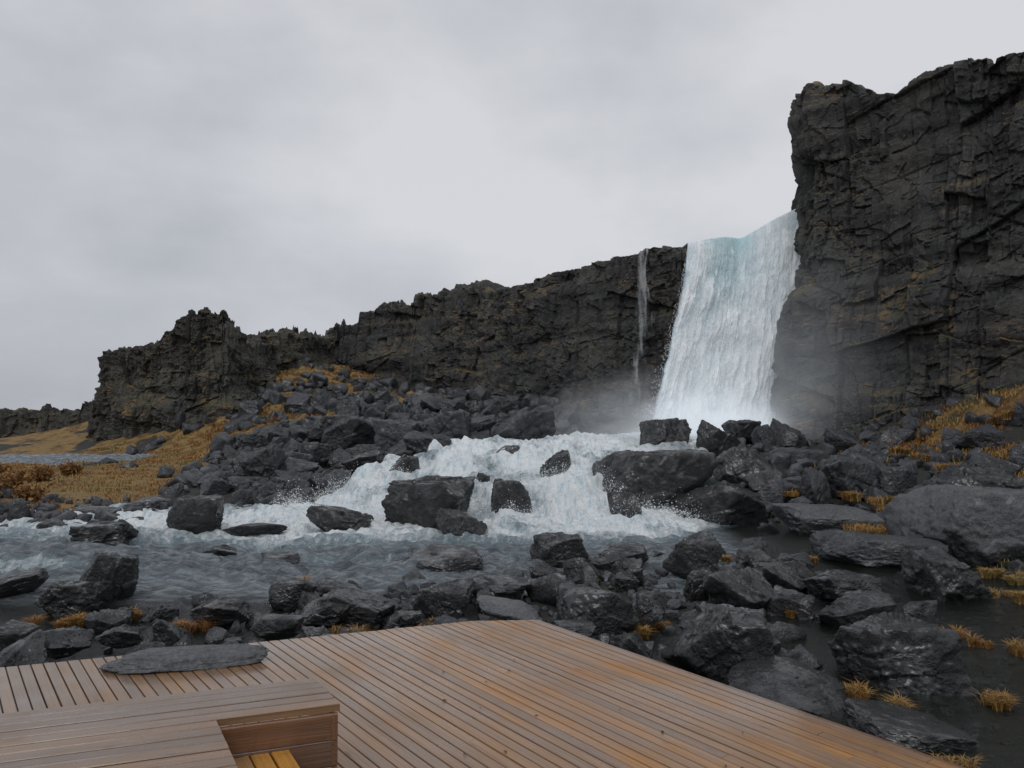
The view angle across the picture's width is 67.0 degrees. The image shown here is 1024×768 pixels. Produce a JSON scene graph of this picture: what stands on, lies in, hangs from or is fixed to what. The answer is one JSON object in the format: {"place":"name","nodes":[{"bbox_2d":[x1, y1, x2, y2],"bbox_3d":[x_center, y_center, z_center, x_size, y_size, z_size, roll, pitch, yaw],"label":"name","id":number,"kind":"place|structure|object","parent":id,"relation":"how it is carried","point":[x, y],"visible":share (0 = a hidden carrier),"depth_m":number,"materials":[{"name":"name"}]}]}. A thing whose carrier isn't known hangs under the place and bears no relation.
{"place":"outdoors","nodes":[
{"label":"outdoors","id":0,"kind":"place"},
{"bbox_2d":[0,400,93,437],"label":"cliff","id":1,"kind":"structure","parent":0,"point":[25,421],"depth_m":61.03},
{"bbox_2d":[85,307,337,441],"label":"cliff","id":2,"kind":"structure","parent":0,"point":[204,366],"depth_m":49.82,"materials":[{"name":"stone"}]},
{"bbox_2d":[258,245,738,420],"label":"cliff","id":3,"kind":"structure","parent":0,"point":[596,336],"depth_m":48.69,"materials":[{"name":"stone"}]},
{"bbox_2d":[0,430,1023,767],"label":"river","id":4,"kind":"structure","parent":0,"point":[174,564],"depth_m":13.22,"materials":[{"name":"liquid"}]},
{"bbox_2d":[0,619,40,651],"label":"boulder","id":5,"kind":"object","parent":4,"relation":"on","point":[12,631],"visible":0.38,"depth_m":7.65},
{"bbox_2d":[0,568,49,598],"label":"boulder","id":6,"kind":"object","parent":4,"relation":"on","point":[28,581],"visible":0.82,"depth_m":10.46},
{"bbox_2d":[43,627,94,659],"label":"boulder","id":7,"kind":"object","parent":4,"relation":"on","point":[66,642],"visible":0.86,"depth_m":7.68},
{"bbox_2d":[34,580,113,617],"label":"boulder","id":8,"kind":"object","parent":4,"relation":"on","point":[61,598],"visible":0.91,"depth_m":9.51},
{"bbox_2d":[69,519,138,545],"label":"boulder","id":9,"kind":"object","parent":4,"relation":"on","point":[119,531],"visible":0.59,"depth_m":13.96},
{"bbox_2d":[79,551,139,600],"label":"boulder","id":10,"kind":"object","parent":4,"relation":"on","point":[119,571],"visible":0.7,"depth_m":10.15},
{"bbox_2d":[98,624,143,648],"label":"boulder","id":11,"kind":"object","parent":4,"relation":"on","point":[123,636],"visible":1,"depth_m":7.98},
{"bbox_2d":[166,495,223,534],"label":"boulder","id":12,"kind":"object","parent":4,"relation":"in","point":[198,514],"visible":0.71,"depth_m":15.40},
{"bbox_2d":[190,596,250,626],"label":"boulder","id":13,"kind":"object","parent":4,"relation":"on","point":[226,611],"visible":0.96,"depth_m":8.99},
{"bbox_2d":[222,523,287,536],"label":"boulder","id":14,"kind":"object","parent":4,"relation":"on","point":[248,529],"visible":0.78,"depth_m":15.41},
{"bbox_2d":[260,551,300,563],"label":"boulder","id":15,"kind":"object","parent":4,"relation":"on","point":[291,557],"visible":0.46,"depth_m":12.67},
{"bbox_2d":[299,597,349,626],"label":"boulder","id":16,"kind":"object","parent":4,"relation":"on","point":[328,614],"visible":0.59,"depth_m":8.88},
{"bbox_2d":[306,506,373,531],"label":"boulder","id":17,"kind":"object","parent":4,"relation":"in","point":[325,518],"visible":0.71,"depth_m":16.00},
{"bbox_2d":[383,610,423,629],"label":"boulder","id":18,"kind":"object","parent":4,"relation":"on","point":[404,619],"visible":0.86,"depth_m":8.37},
{"bbox_2d":[389,454,419,472],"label":"boulder","id":19,"kind":"object","parent":4,"relation":"in","point":[411,462],"visible":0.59,"depth_m":21.51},
{"bbox_2d":[381,475,475,529],"bbox_3d":[-1.671,2.706,16.669,1.978,1.454,1.884,-2,1,18],"label":"boulder","id":20,"kind":"object","parent":4,"relation":"in","point":[421,501],"visible":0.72,"depth_m":16.06,"materials":[{"name":"stone"}]},
{"bbox_2d":[436,508,487,535],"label":"boulder","id":21,"kind":"object","parent":4,"relation":"in","point":[456,522],"visible":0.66,"depth_m":14.91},
{"bbox_2d":[231,440,715,530],"bbox_3d":[-0.583,2.278,18.858,11.950,2.091,6.133,0,-2,0],"label":"splash","id":22,"kind":"object","parent":4,"relation":"on","point":[467,459],"visible":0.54,"depth_m":18.29,"materials":[{"name":"white"}]},
{"bbox_2d":[491,478,531,513],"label":"boulder","id":23,"kind":"object","parent":4,"relation":"in","point":[517,492],"visible":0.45,"depth_m":17.32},
{"bbox_2d":[539,450,570,476],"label":"boulder","id":24,"kind":"object","parent":4,"relation":"in","point":[560,457],"visible":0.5,"depth_m":19.99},
{"bbox_2d":[554,619,595,636],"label":"boulder","id":25,"kind":"object","parent":4,"relation":"on","point":[584,627],"visible":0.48,"depth_m":8.00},
{"bbox_2d":[607,491,641,517],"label":"boulder","id":26,"kind":"object","parent":4,"relation":"in","point":[616,499],"visible":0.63,"depth_m":16.98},
{"bbox_2d":[614,571,639,592],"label":"boulder","id":27,"kind":"object","parent":4,"relation":"on","point":[625,582],"visible":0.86,"depth_m":10.53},
{"bbox_2d":[635,589,667,625],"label":"boulder","id":28,"kind":"object","parent":4,"relation":"on","point":[650,607],"visible":0.99,"depth_m":8.79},
{"bbox_2d":[639,418,691,444],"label":"boulder","id":29,"kind":"object","parent":4,"relation":"in","point":[656,432],"visible":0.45,"depth_m":27.41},
{"bbox_2d":[683,567,712,601],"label":"boulder","id":30,"kind":"object","parent":4,"relation":"on","point":[693,590],"visible":0.39,"depth_m":10.21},
{"bbox_2d":[672,480,768,524],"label":"boulder","id":31,"kind":"object","parent":4,"relation":"in","point":[723,502],"visible":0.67,"depth_m":17.11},
{"bbox_2d":[765,585,815,620],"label":"boulder","id":32,"kind":"object","parent":4,"relation":"on","point":[798,603],"visible":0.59,"depth_m":9.53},
{"bbox_2d":[785,644,822,669],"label":"boulder","id":33,"kind":"object","parent":4,"relation":"on","point":[800,653],"visible":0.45,"depth_m":7.77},
{"bbox_2d":[828,611,978,696],"bbox_3d":[3.678,2.672,7.467,1.200,0.842,1.143,-5,-7,14],"label":"boulder","id":34,"kind":"object","parent":4,"relation":"in","point":[890,652],"visible":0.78,"depth_m":7.02,"materials":[{"name":"stone"}]},
{"bbox_2d":[0,362,1023,767],"bbox_3d":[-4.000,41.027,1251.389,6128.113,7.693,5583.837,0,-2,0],"label":"ground","id":35,"kind":"structure","parent":0,"point":[70,440],"depth_m":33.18,"materials":[{"name":"brown plant"}]},
{"bbox_2d":[0,467,35,492],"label":"willow shrub","id":36,"kind":"object","parent":35,"relation":"on","point":[15,479],"visible":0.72,"depth_m":20.78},
{"bbox_2d":[7,499,31,520],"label":"boulder","id":37,"kind":"object","parent":35,"relation":"on","point":[18,509],"visible":0.54,"depth_m":17.24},
{"bbox_2d":[0,629,49,669],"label":"boulder","id":38,"kind":"object","parent":35,"relation":"on","point":[30,649],"visible":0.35,"depth_m":7.16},
{"bbox_2d":[8,480,52,501],"bbox_3d":[-12.455,2.832,19.948,0.937,0.645,0.826,0,-2,0],"label":"willow shrub","id":39,"kind":"object","parent":35,"relation":"on","point":[25,493],"visible":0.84,"depth_m":19.77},
{"bbox_2d":[26,464,57,482],"bbox_3d":[-15.116,2.900,24.864,0.941,0.625,0.932,0,-2,0],"label":"willow shrub","id":40,"kind":"object","parent":35,"relation":"on","point":[45,474],"visible":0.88,"depth_m":24.77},
{"bbox_2d":[84,607,133,632],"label":"boulder","id":41,"kind":"object","parent":35,"relation":"on","point":[102,620],"visible":0.56,"depth_m":8.86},
{"bbox_2d":[122,496,165,509],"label":"boulder","id":42,"kind":"object","parent":35,"relation":"on","point":[151,502],"visible":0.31,"depth_m":18.95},
{"bbox_2d":[137,604,179,622],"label":"boulder","id":43,"kind":"object","parent":35,"relation":"on","point":[159,611],"visible":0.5,"depth_m":9.43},
{"bbox_2d":[152,620,193,646],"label":"boulder","id":44,"kind":"object","parent":35,"relation":"on","point":[168,634],"visible":0.6,"depth_m":8.24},
{"bbox_2d":[204,626,229,644],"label":"boulder","id":45,"kind":"object","parent":35,"relation":"on","point":[215,635],"visible":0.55,"depth_m":8.41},
{"bbox_2d":[206,476,235,494],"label":"boulder","id":46,"kind":"object","parent":35,"relation":"on","point":[218,485],"visible":0.94,"depth_m":21.26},
{"bbox_2d":[209,432,232,452],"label":"boulder","id":47,"kind":"object","parent":35,"relation":"on","point":[220,441],"visible":0.45,"depth_m":35.27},
{"bbox_2d":[227,476,269,489],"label":"boulder","id":48,"kind":"object","parent":35,"relation":"on","point":[248,482],"visible":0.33,"depth_m":22.23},
{"bbox_2d":[237,399,260,417],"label":"boulder","id":49,"kind":"object","parent":35,"relation":"on","point":[252,407],"visible":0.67,"depth_m":47.15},
{"bbox_2d":[230,433,268,448],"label":"boulder","id":50,"kind":"object","parent":35,"relation":"on","point":[252,440],"visible":0.59,"depth_m":35.20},
{"bbox_2d":[238,442,285,479],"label":"boulder","id":51,"kind":"object","parent":35,"relation":"on","point":[265,461],"visible":0.65,"depth_m":23.98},
{"bbox_2d":[251,613,303,640],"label":"boulder","id":52,"kind":"object","parent":35,"relation":"on","point":[270,626],"visible":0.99,"depth_m":7.96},
{"bbox_2d":[268,576,323,610],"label":"boulder","id":53,"kind":"object","parent":35,"relation":"on","point":[284,592],"visible":0.8,"depth_m":9.80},
{"bbox_2d":[284,391,311,413],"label":"boulder","id":54,"kind":"object","parent":35,"relation":"on","point":[300,402],"visible":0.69,"depth_m":48.40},
{"bbox_2d":[283,457,319,472],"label":"boulder","id":55,"kind":"object","parent":35,"relation":"on","point":[295,464],"visible":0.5,"depth_m":23.98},
{"bbox_2d":[298,441,333,467],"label":"boulder","id":56,"kind":"object","parent":35,"relation":"on","point":[320,452],"visible":0.48,"depth_m":27.01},
{"bbox_2d":[307,415,345,442],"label":"boulder","id":57,"kind":"object","parent":35,"relation":"on","point":[319,425],"visible":0.45,"depth_m":33.87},
{"bbox_2d":[336,400,358,416],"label":"boulder","id":58,"kind":"object","parent":35,"relation":"on","point":[345,407],"visible":0.6,"depth_m":44.30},
{"bbox_2d":[321,412,374,450],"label":"boulder","id":59,"kind":"object","parent":35,"relation":"on","point":[352,430],"visible":0.7,"depth_m":33.17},
{"bbox_2d":[317,583,395,630],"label":"boulder","id":60,"kind":"object","parent":35,"relation":"on","point":[370,608],"visible":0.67,"depth_m":8.97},
{"bbox_2d":[341,450,383,473],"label":"boulder","id":61,"kind":"object","parent":35,"relation":"on","point":[362,459],"visible":0.52,"depth_m":24.98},
{"bbox_2d":[372,418,422,454],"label":"boulder","id":62,"kind":"object","parent":35,"relation":"on","point":[389,433],"visible":0.46,"depth_m":29.97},
{"bbox_2d":[403,430,453,454],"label":"boulder","id":63,"kind":"object","parent":35,"relation":"on","point":[417,441],"visible":0.46,"depth_m":27.75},
{"bbox_2d":[411,576,475,619],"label":"boulder","id":64,"kind":"object","parent":35,"relation":"on","point":[451,598],"visible":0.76,"depth_m":9.13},
{"bbox_2d":[406,543,482,572],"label":"boulder","id":65,"kind":"object","parent":35,"relation":"on","point":[450,558],"visible":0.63,"depth_m":11.90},
{"bbox_2d":[424,408,470,439],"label":"boulder","id":66,"kind":"object","parent":35,"relation":"on","point":[455,424],"visible":0.48,"depth_m":29.90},
{"bbox_2d":[0,620,964,767],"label":"wooden deck","id":67,"kind":"structure","parent":35,"relation":"on","point":[591,702],"depth_m":4.38,"materials":[{"name":"wood"}]},
{"bbox_2d":[0,678,339,767],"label":"wooden bench platform","id":68,"kind":"structure","parent":67,"relation":"on","point":[181,730],"depth_m":3.01,"materials":[{"name":"wood"}]},
{"bbox_2d":[99,644,268,673],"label":"flat stone","id":69,"kind":"object","parent":67,"relation":"on","point":[179,658],"visible":0.99,"depth_m":4.94,"materials":[{"name":"stone"}]},
{"bbox_2d":[470,415,496,431],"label":"boulder","id":70,"kind":"object","parent":35,"relation":"on","point":[480,423],"visible":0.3,"depth_m":32.21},
{"bbox_2d":[471,571,531,613],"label":"boulder","id":71,"kind":"object","parent":35,"relation":"on","point":[501,585],"visible":0.66,"depth_m":9.83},
{"bbox_2d":[477,595,538,620],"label":"boulder","id":72,"kind":"object","parent":35,"relation":"on","point":[502,608],"visible":0.94,"depth_m":7.74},
{"bbox_2d":[0,357,1023,656],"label":"rubble","id":73,"kind":"object","parent":35,"relation":"on","point":[370,409],"visible":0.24,"depth_m":25.53,"materials":[{"name":"stone"}]},
{"bbox_2d":[490,407,555,440],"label":"boulder","id":74,"kind":"object","parent":35,"relation":"on","point":[528,423],"visible":0.6,"depth_m":30.65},
{"bbox_2d":[529,558,557,578],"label":"boulder","id":75,"kind":"object","parent":35,"relation":"on","point":[538,568],"visible":0.45,"depth_m":11.48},
{"bbox_2d":[525,574,568,605],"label":"boulder","id":76,"kind":"object","parent":35,"relation":"on","point":[543,589],"visible":0.56,"depth_m":9.88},
{"bbox_2d":[530,532,591,567],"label":"boulder","id":77,"kind":"object","parent":35,"relation":"on","point":[555,550],"visible":0.72,"depth_m":12.34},
{"bbox_2d":[552,403,579,423],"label":"boulder","id":78,"kind":"object","parent":35,"relation":"on","point":[570,413],"visible":0.59,"depth_m":40.52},
{"bbox_2d":[563,557,604,583],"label":"boulder","id":79,"kind":"object","parent":35,"relation":"on","point":[573,567],"visible":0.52,"depth_m":11.41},
{"bbox_2d":[556,583,639,637],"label":"boulder","id":80,"kind":"object","parent":35,"relation":"on","point":[607,611],"visible":0.73,"depth_m":8.42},
{"bbox_2d":[589,542,647,570],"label":"boulder","id":81,"kind":"object","parent":35,"relation":"on","point":[609,557],"visible":0.56,"depth_m":12.01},
{"bbox_2d":[607,558,642,585],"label":"boulder","id":82,"kind":"object","parent":35,"relation":"on","point":[633,566],"visible":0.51,"depth_m":11.04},
{"bbox_2d":[608,631,652,658],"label":"boulder","id":83,"kind":"object","parent":35,"relation":"on","point":[633,642],"visible":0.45,"depth_m":7.67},
{"bbox_2d":[592,449,716,508],"bbox_3d":[3.330,2.512,18.662,3.032,1.894,1.659,0,-2,5],"label":"boulder","id":84,"kind":"object","parent":35,"relation":"on","point":[652,477],"visible":0.59,"depth_m":18.03,"materials":[{"name":"stone"}]},
{"bbox_2d":[662,529,722,579],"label":"boulder","id":85,"kind":"object","parent":35,"relation":"on","point":[699,550],"visible":0.69,"depth_m":11.24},
{"bbox_2d":[661,603,773,679],"bbox_3d":[2.022,2.584,7.733,1.093,0.864,1.041,2,2,14],"label":"boulder","id":86,"kind":"object","parent":35,"relation":"on","point":[719,641],"visible":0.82,"depth_m":7.31,"materials":[{"name":"stone"}]},
{"bbox_2d":[696,419,740,456],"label":"boulder","id":87,"kind":"object","parent":35,"relation":"on","point":[714,439],"visible":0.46,"depth_m":25.95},
{"bbox_2d":[702,567,774,609],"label":"boulder","id":88,"kind":"object","parent":35,"relation":"on","point":[749,587],"visible":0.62,"depth_m":9.62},
{"bbox_2d":[721,419,760,444],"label":"boulder","id":89,"kind":"object","parent":35,"relation":"on","point":[744,428],"visible":0.58,"depth_m":30.20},
{"bbox_2d":[713,444,783,484],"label":"boulder","id":90,"kind":"object","parent":35,"relation":"on","point":[737,464],"visible":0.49,"depth_m":21.42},
{"bbox_2d":[735,548,776,567],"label":"boulder","id":91,"kind":"object","parent":35,"relation":"on","point":[748,558],"visible":0.4,"depth_m":12.18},
{"bbox_2d":[751,424,775,445],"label":"boulder","id":92,"kind":"object","parent":35,"relation":"on","point":[764,434],"visible":0.7,"depth_m":28.70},
{"bbox_2d":[744,471,783,491],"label":"boulder","id":93,"kind":"object","parent":35,"relation":"on","point":[758,481],"visible":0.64,"depth_m":20.13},
{"bbox_2d":[754,560,813,592],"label":"boulder","id":94,"kind":"object","parent":35,"relation":"on","point":[792,574],"visible":0.64,"depth_m":10.72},
{"bbox_2d":[727,655,846,714],"bbox_3d":[2.448,2.715,6.857,0.826,0.357,1.023,2,-2,-40],"label":"boulder","id":95,"kind":"object","parent":35,"relation":"on","point":[794,683],"visible":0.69,"depth_m":6.78,"materials":[{"name":"stone"}]},
{"bbox_2d":[768,621,806,641],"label":"boulder","id":96,"kind":"object","parent":35,"relation":"on","point":[782,631],"visible":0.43,"depth_m":8.56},
{"bbox_2d":[774,426,806,448],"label":"boulder","id":97,"kind":"object","parent":35,"relation":"on","point":[786,437],"visible":0.56,"depth_m":28.51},
{"bbox_2d":[763,447,829,465],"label":"boulder","id":98,"kind":"object","parent":35,"relation":"on","point":[819,455],"visible":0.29,"depth_m":23.99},
{"bbox_2d":[799,467,833,503],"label":"boulder","id":99,"kind":"object","parent":35,"relation":"on","point":[814,487],"visible":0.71,"depth_m":18.44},
{"bbox_2d":[771,503,885,533],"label":"boulder","id":100,"kind":"object","parent":35,"relation":"on","point":[804,518],"visible":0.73,"depth_m":15.83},
{"bbox_2d":[823,427,860,451],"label":"boulder","id":101,"kind":"object","parent":35,"relation":"on","point":[838,440],"visible":0.57,"depth_m":27.33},
{"bbox_2d":[803,569,881,600],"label":"boulder","id":102,"kind":"object","parent":35,"relation":"on","point":[832,585],"visible":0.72,"depth_m":10.19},
{"bbox_2d":[819,455,877,499],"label":"boulder","id":103,"kind":"object","parent":35,"relation":"on","point":[843,473],"visible":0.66,"depth_m":18.95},
{"bbox_2d":[818,589,897,627],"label":"boulder","id":104,"kind":"object","parent":35,"relation":"on","point":[848,608],"visible":0.6,"depth_m":9.00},
{"bbox_2d":[850,444,887,463],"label":"boulder","id":105,"kind":"object","parent":35,"relation":"on","point":[876,455],"visible":0.27,"depth_m":23.33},
{"bbox_2d":[809,529,948,567],"bbox_3d":[6.067,2.831,12.946,2.143,0.668,1.172,-1,-2,25],"label":"boulder","id":106,"kind":"object","parent":35,"relation":"on","point":[863,549],"visible":0.66,"depth_m":12.60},
{"bbox_2d":[876,426,915,445],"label":"boulder","id":107,"kind":"object","parent":35,"relation":"on","point":[907,435],"visible":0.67,"depth_m":27.44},
{"bbox_2d":[875,464,917,498],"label":"boulder","id":108,"kind":"object","parent":35,"relation":"on","point":[893,481],"visible":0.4,"depth_m":18.90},
{"bbox_2d":[842,698,980,752],"bbox_3d":[3.158,2.742,6.145,0.877,0.243,0.835,2,-1,-2],"label":"boulder","id":109,"kind":"object","parent":35,"relation":"on","point":[904,726],"visible":0.82,"depth_m":5.96,"materials":[{"name":"stone"}]},
{"bbox_2d":[900,600,937,615],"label":"boulder","id":110,"kind":"object","parent":35,"relation":"on","point":[920,608],"visible":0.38,"depth_m":9.64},
{"bbox_2d":[900,545,993,601],"bbox_3d":[6.059,2.698,10.703,1.002,0.848,0.955,1,-6,1],"label":"boulder","id":111,"kind":"object","parent":35,"relation":"on","point":[937,574],"visible":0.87,"depth_m":10.39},
{"bbox_2d":[883,484,1023,566],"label":"boulder","id":112,"kind":"object","parent":35,"relation":"on","point":[975,526],"visible":0.76,"depth_m":12.51,"materials":[{"name":"stone"}]},
{"bbox_2d":[923,474,983,486],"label":"boulder","id":113,"kind":"object","parent":35,"relation":"on","point":[959,480],"visible":0.14,"depth_m":15.02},
{"bbox_2d":[952,424,1004,450],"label":"boulder","id":114,"kind":"object","parent":35,"relation":"on","point":[986,435],"visible":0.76,"depth_m":22.00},
{"bbox_2d":[959,461,1023,488],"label":"boulder","id":115,"kind":"object","parent":35,"relation":"on","point":[995,474],"visible":0.27,"depth_m":15.35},
{"bbox_2d":[972,456,1021,474],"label":"boulder","id":116,"kind":"object","parent":35,"relation":"on","point":[987,460],"visible":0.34,"depth_m":19.24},
{"bbox_2d":[0,0,1023,409],"label":"sky","id":117,"kind":"structure","parent":0,"point":[313,165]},
{"bbox_2d":[643,209,800,434],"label":"waterfall","id":118,"kind":"structure","parent":0,"point":[718,371],"depth_m":38.09,"materials":[{"name":"liquid"}]},
{"bbox_2d":[768,52,1023,435],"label":"cliff","id":119,"kind":"structure","parent":0,"point":[905,296],"depth_m":32.26,"materials":[{"name":"stone"}]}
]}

